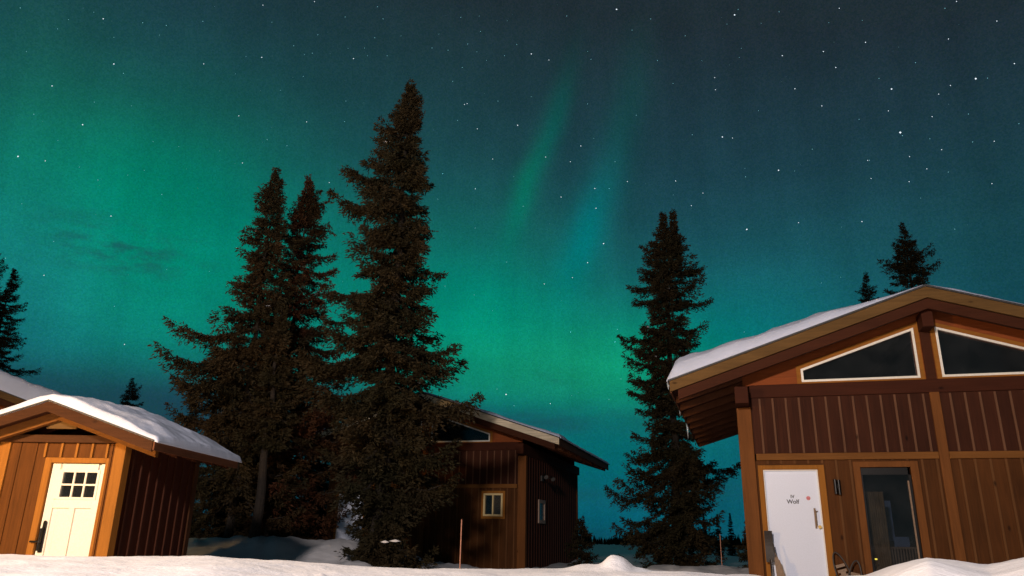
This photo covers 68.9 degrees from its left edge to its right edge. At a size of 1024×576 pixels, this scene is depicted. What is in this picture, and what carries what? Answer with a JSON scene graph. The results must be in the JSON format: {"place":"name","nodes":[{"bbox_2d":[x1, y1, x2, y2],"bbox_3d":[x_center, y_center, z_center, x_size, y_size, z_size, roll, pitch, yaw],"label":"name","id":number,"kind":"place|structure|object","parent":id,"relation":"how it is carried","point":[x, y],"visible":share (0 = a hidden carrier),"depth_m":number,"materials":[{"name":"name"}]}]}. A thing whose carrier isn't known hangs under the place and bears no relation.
{"place":"outdoors","nodes":[
{"label":"outdoors","id":0,"kind":"place"},
{"bbox_2d":[5,1,1014,403],"bbox_3d":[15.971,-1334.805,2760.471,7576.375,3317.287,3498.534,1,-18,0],"label":"sky","id":1,"kind":"structure","parent":0,"point":[627,181],"depth_m":3688.75,"materials":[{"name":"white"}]},
{"bbox_2d":[0,535,1023,575],"bbox_3d":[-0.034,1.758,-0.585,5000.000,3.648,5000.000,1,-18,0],"label":"snow ground","id":2,"kind":"structure","parent":0,"point":[240,555],"depth_m":3.96,"materials":[{"name":"white snow"}]},
{"bbox_2d":[0,253,21,366],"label":"spruce tree","id":3,"kind":"object","parent":2,"relation":"on","point":[2,299],"visible":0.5,"depth_m":41.75,"materials":[{"name":"green plant"}]},
{"bbox_2d":[0,268,42,376],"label":"spruce tree","id":4,"kind":"object","parent":2,"relation":"on","point":[12,286],"visible":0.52,"depth_m":43.95,"materials":[{"name":"green plant"}]},
{"bbox_2d":[0,370,63,409],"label":"cabin","id":5,"kind":"object","parent":2,"relation":"on","point":[15,390],"visible":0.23,"depth_m":22.82,"materials":[{"name":"wood"}]},
{"bbox_2d":[0,394,241,556],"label":"shed","id":6,"kind":"structure","parent":2,"relation":"on","point":[85,476],"depth_m":9.66,"materials":[{"name":"brown wood"}]},
{"bbox_2d":[29,463,104,555],"bbox_3d":[-5.658,3.238,9.370,0.765,2.026,0.136,0,-18,3],"label":"door","id":7,"kind":"structure","parent":6,"relation":"in","point":[67,524],"depth_m":9.52,"materials":[{"name":"beige paint"}]},
{"bbox_2d":[119,378,143,406],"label":"spruce tree","id":8,"kind":"object","parent":2,"relation":"on","point":[130,391],"visible":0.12,"depth_m":53.48,"materials":[{"name":"green plant"}]},
{"bbox_2d":[185,397,202,521],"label":"spruce tree","id":9,"kind":"object","parent":2,"relation":"on","point":[191,412],"visible":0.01,"depth_m":27.27,"materials":[{"name":"green plant"}]},
{"bbox_2d":[189,410,224,538],"bbox_3d":[-10.155,6.313,24.370,1.725,5.185,1.724,-7,-20,23],"label":"spruce tree","id":10,"kind":"object","parent":2,"relation":"on","point":[197,529],"visible":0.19,"depth_m":23.87,"materials":[{"name":"green plant"}]},
{"bbox_2d":[147,167,321,537],"bbox_3d":[-6.917,1.421,19.290,4.190,10.168,4.264,1,-18,0],"label":"spruce tree","id":11,"kind":"object","parent":2,"relation":"on","point":[233,372],"visible":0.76,"depth_m":18.52,"materials":[{"name":"green plant"}]},
{"bbox_2d":[241,475,284,536],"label":"spruce tree","id":12,"kind":"object","parent":2,"relation":"on","point":[273,533],"visible":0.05,"depth_m":24.27,"materials":[{"name":"green plant"}]},
{"bbox_2d":[231,303,304,537],"bbox_3d":[-5.781,3.154,17.960,1.458,5.901,1.761,1,-18,0],"label":"spruce tree","id":13,"kind":"object","parent":2,"relation":"on","point":[268,430],"visible":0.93,"depth_m":17.88,"materials":[{"name":"green plant"}]},
{"bbox_2d":[200,174,360,539],"bbox_3d":[-6.020,1.707,20.541,4.053,10.721,3.872,15,-23,-36],"label":"spruce tree","id":14,"kind":"object","parent":2,"relation":"on","point":[306,215],"visible":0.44,"depth_m":20.19,"materials":[{"name":"green plant"}]},
{"bbox_2d":[280,403,296,536],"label":"spruce tree","id":15,"kind":"object","parent":2,"relation":"on","point":[287,534],"depth_m":33.88,"materials":[{"name":"green plant"}]},
{"bbox_2d":[283,399,321,536],"bbox_3d":[-8.940,8.040,32.044,2.372,7.129,2.370,-11,-22,32],"label":"spruce tree","id":16,"kind":"object","parent":2,"relation":"on","point":[310,470],"visible":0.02,"depth_m":31.91,"materials":[{"name":"green plant"}]},
{"bbox_2d":[302,387,330,516],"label":"spruce tree","id":17,"kind":"object","parent":2,"relation":"on","point":[327,482],"visible":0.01,"depth_m":36.78,"materials":[{"name":"green plant"}]},
{"bbox_2d":[291,77,485,568],"bbox_3d":[-2.848,0.364,17.453,3.928,12.253,4.038,-16,-25,42],"label":"spruce tree","id":18,"kind":"object","parent":2,"relation":"on","point":[386,317],"visible":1,"depth_m":16.58,"materials":[{"name":"green plant"}]},
{"bbox_2d":[293,391,609,568],"bbox_3d":[-1.709,7.412,25.760,8.820,6.336,8.830,-4,-19,16],"label":"cabin","id":19,"kind":"object","parent":2,"relation":"on","point":[515,504],"visible":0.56,"depth_m":22.37,"materials":[{"name":"brown wood"}]},
{"bbox_2d":[336,494,362,539],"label":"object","id":20,"kind":"structure","parent":19,"relation":"in","point":[341,531],"depth_m":23.16,"materials":[{"name":"white paint"}]},
{"bbox_2d":[388,489,410,549],"bbox_3d":[-3.566,7.227,22.679,1.000,2.155,0.120,-4,-19,16],"label":"patio door","id":21,"kind":"structure","parent":19,"relation":"in","point":[391,489],"depth_m":22.45,"materials":[{"name":"wood"}]},
{"bbox_2d":[429,417,492,442],"bbox_3d":[-1.571,4.285,23.019,2.066,1.071,0.081,-4,-19,16],"label":"gable window","id":22,"kind":"structure","parent":19,"relation":"in","point":[490,433],"depth_m":22.79,"materials":[{"name":"brown wood"}]},
{"bbox_2d":[481,491,504,518],"bbox_3d":[-0.546,6.386,21.997,0.730,0.790,0.104,-4,-19,16],"label":"window","id":23,"kind":"structure","parent":19,"relation":"in","point":[498,507],"depth_m":21.97,"materials":[{"name":"brown wood"}]},
{"bbox_2d":[538,499,545,523],"bbox_3d":[0.935,6.994,23.342,0.040,0.700,0.800,-4,-19,16],"label":"side window","id":24,"kind":"structure","parent":19,"relation":"in","point":[541,503],"depth_m":23.38,"materials":[{"name":"clear glass"}]},
{"bbox_2d":[459,519,461,568],"bbox_3d":[-0.913,4.819,13.124,0.022,1.442,0.022,-6,-20,21],"label":"snow stake","id":25,"kind":"object","parent":2,"relation":"on","point":[460,545],"visible":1,"depth_m":13.21,"materials":[{"name":"paint"}]},
{"bbox_2d":[203,526,745,546],"bbox_3d":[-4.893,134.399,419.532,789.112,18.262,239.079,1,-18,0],"label":"forest","id":26,"kind":"object","parent":2,"relation":"on","point":[616,540],"visible":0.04,"depth_m":460.99,"materials":[{"name":"black plant"}]},
{"bbox_2d":[563,516,599,565],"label":"young spruce","id":27,"kind":"object","parent":2,"relation":"on","point":[582,545],"visible":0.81,"depth_m":23.20,"materials":[{"name":"green plant"}]},
{"bbox_2d":[603,209,740,568],"bbox_3d":[4.748,3.027,23.174,4.172,12.104,3.970,12,-21,-30],"label":"spruce tree","id":28,"kind":"object","parent":2,"relation":"on","point":[685,470],"visible":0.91,"depth_m":22.45,"materials":[{"name":"green plant"}]},
{"bbox_2d":[714,514,725,555],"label":"spruce tree","id":29,"kind":"object","parent":2,"relation":"on","point":[720,549],"visible":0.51,"depth_m":54.90,"materials":[{"name":"green plant"}]},
{"bbox_2d":[727,513,738,555],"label":"spruce tree","id":30,"kind":"object","parent":2,"relation":"on","point":[732,551],"visible":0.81,"depth_m":57.81,"materials":[{"name":"green plant"}]},
{"bbox_2d":[733,522,748,567],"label":"young spruce","id":31,"kind":"object","parent":2,"relation":"on","point":[743,556],"visible":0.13,"depth_m":17.98,"materials":[{"name":"green plant"}]},
{"bbox_2d":[764,531,774,575],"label":"snow shovel","id":32,"kind":"object","parent":2,"relation":"on","point":[768,538],"visible":1,"depth_m":12.60,"materials":[{"name":"plastic"}]},
{"bbox_2d":[772,543,784,575],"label":"snow scoop","id":33,"kind":"object","parent":2,"relation":"on","point":[779,569],"visible":1,"depth_m":12.38,"materials":[{"name":"beige plastic"}]},
{"bbox_2d":[832,552,851,575],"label":"snowshoe","id":34,"kind":"object","parent":2,"relation":"on","point":[842,572],"visible":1,"depth_m":12.20,"materials":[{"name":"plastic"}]},
{"bbox_2d":[667,284,1023,575],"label":"cabin","id":35,"kind":"object","parent":2,"relation":"on","point":[879,433],"visible":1,"depth_m":12.81,"materials":[{"name":"brown wood"}]},
{"bbox_2d":[764,471,826,575],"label":"door","id":36,"kind":"structure","parent":35,"relation":"in","point":[792,497],"depth_m":12.74,"materials":[{"name":"white paint"}]},
{"bbox_2d":[796,322,925,383],"bbox_3d":[6.119,1.186,13.261,2.066,1.071,0.081,-4,-19,16],"label":"gable window","id":37,"kind":"structure","parent":35,"relation":"in","point":[912,327],"depth_m":13.18,"materials":[{"name":"white wood"}]},
{"bbox_2d":[852,461,931,574],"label":"patio door","id":38,"kind":"structure","parent":35,"relation":"in","point":[872,467],"depth_m":12.38,"materials":[{"name":"brown wood"}]},
{"bbox_2d":[930,322,1023,378],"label":"gable window","id":39,"kind":"structure","parent":35,"relation":"in","point":[949,329],"depth_m":12.75,"materials":[{"name":"white wood"}]},
{"bbox_2d":[848,560,861,575],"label":"snowshoe","id":40,"kind":"object","parent":2,"relation":"on","point":[853,562],"visible":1,"depth_m":12.09,"materials":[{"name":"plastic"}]},
{"bbox_2d":[855,271,878,302],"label":"spruce tree","id":41,"kind":"object","parent":2,"relation":"on","point":[868,291],"visible":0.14,"depth_m":37.62,"materials":[{"name":"green plant"}]},
{"bbox_2d":[877,222,943,294],"bbox_3d":[15.217,3.678,27.988,4.504,13.649,4.094,10,-20,-25],"label":"spruce tree","id":42,"kind":"object","parent":2,"relation":"on","point":[903,267],"visible":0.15,"depth_m":29.51,"materials":[{"name":"green plant"}]}
]}

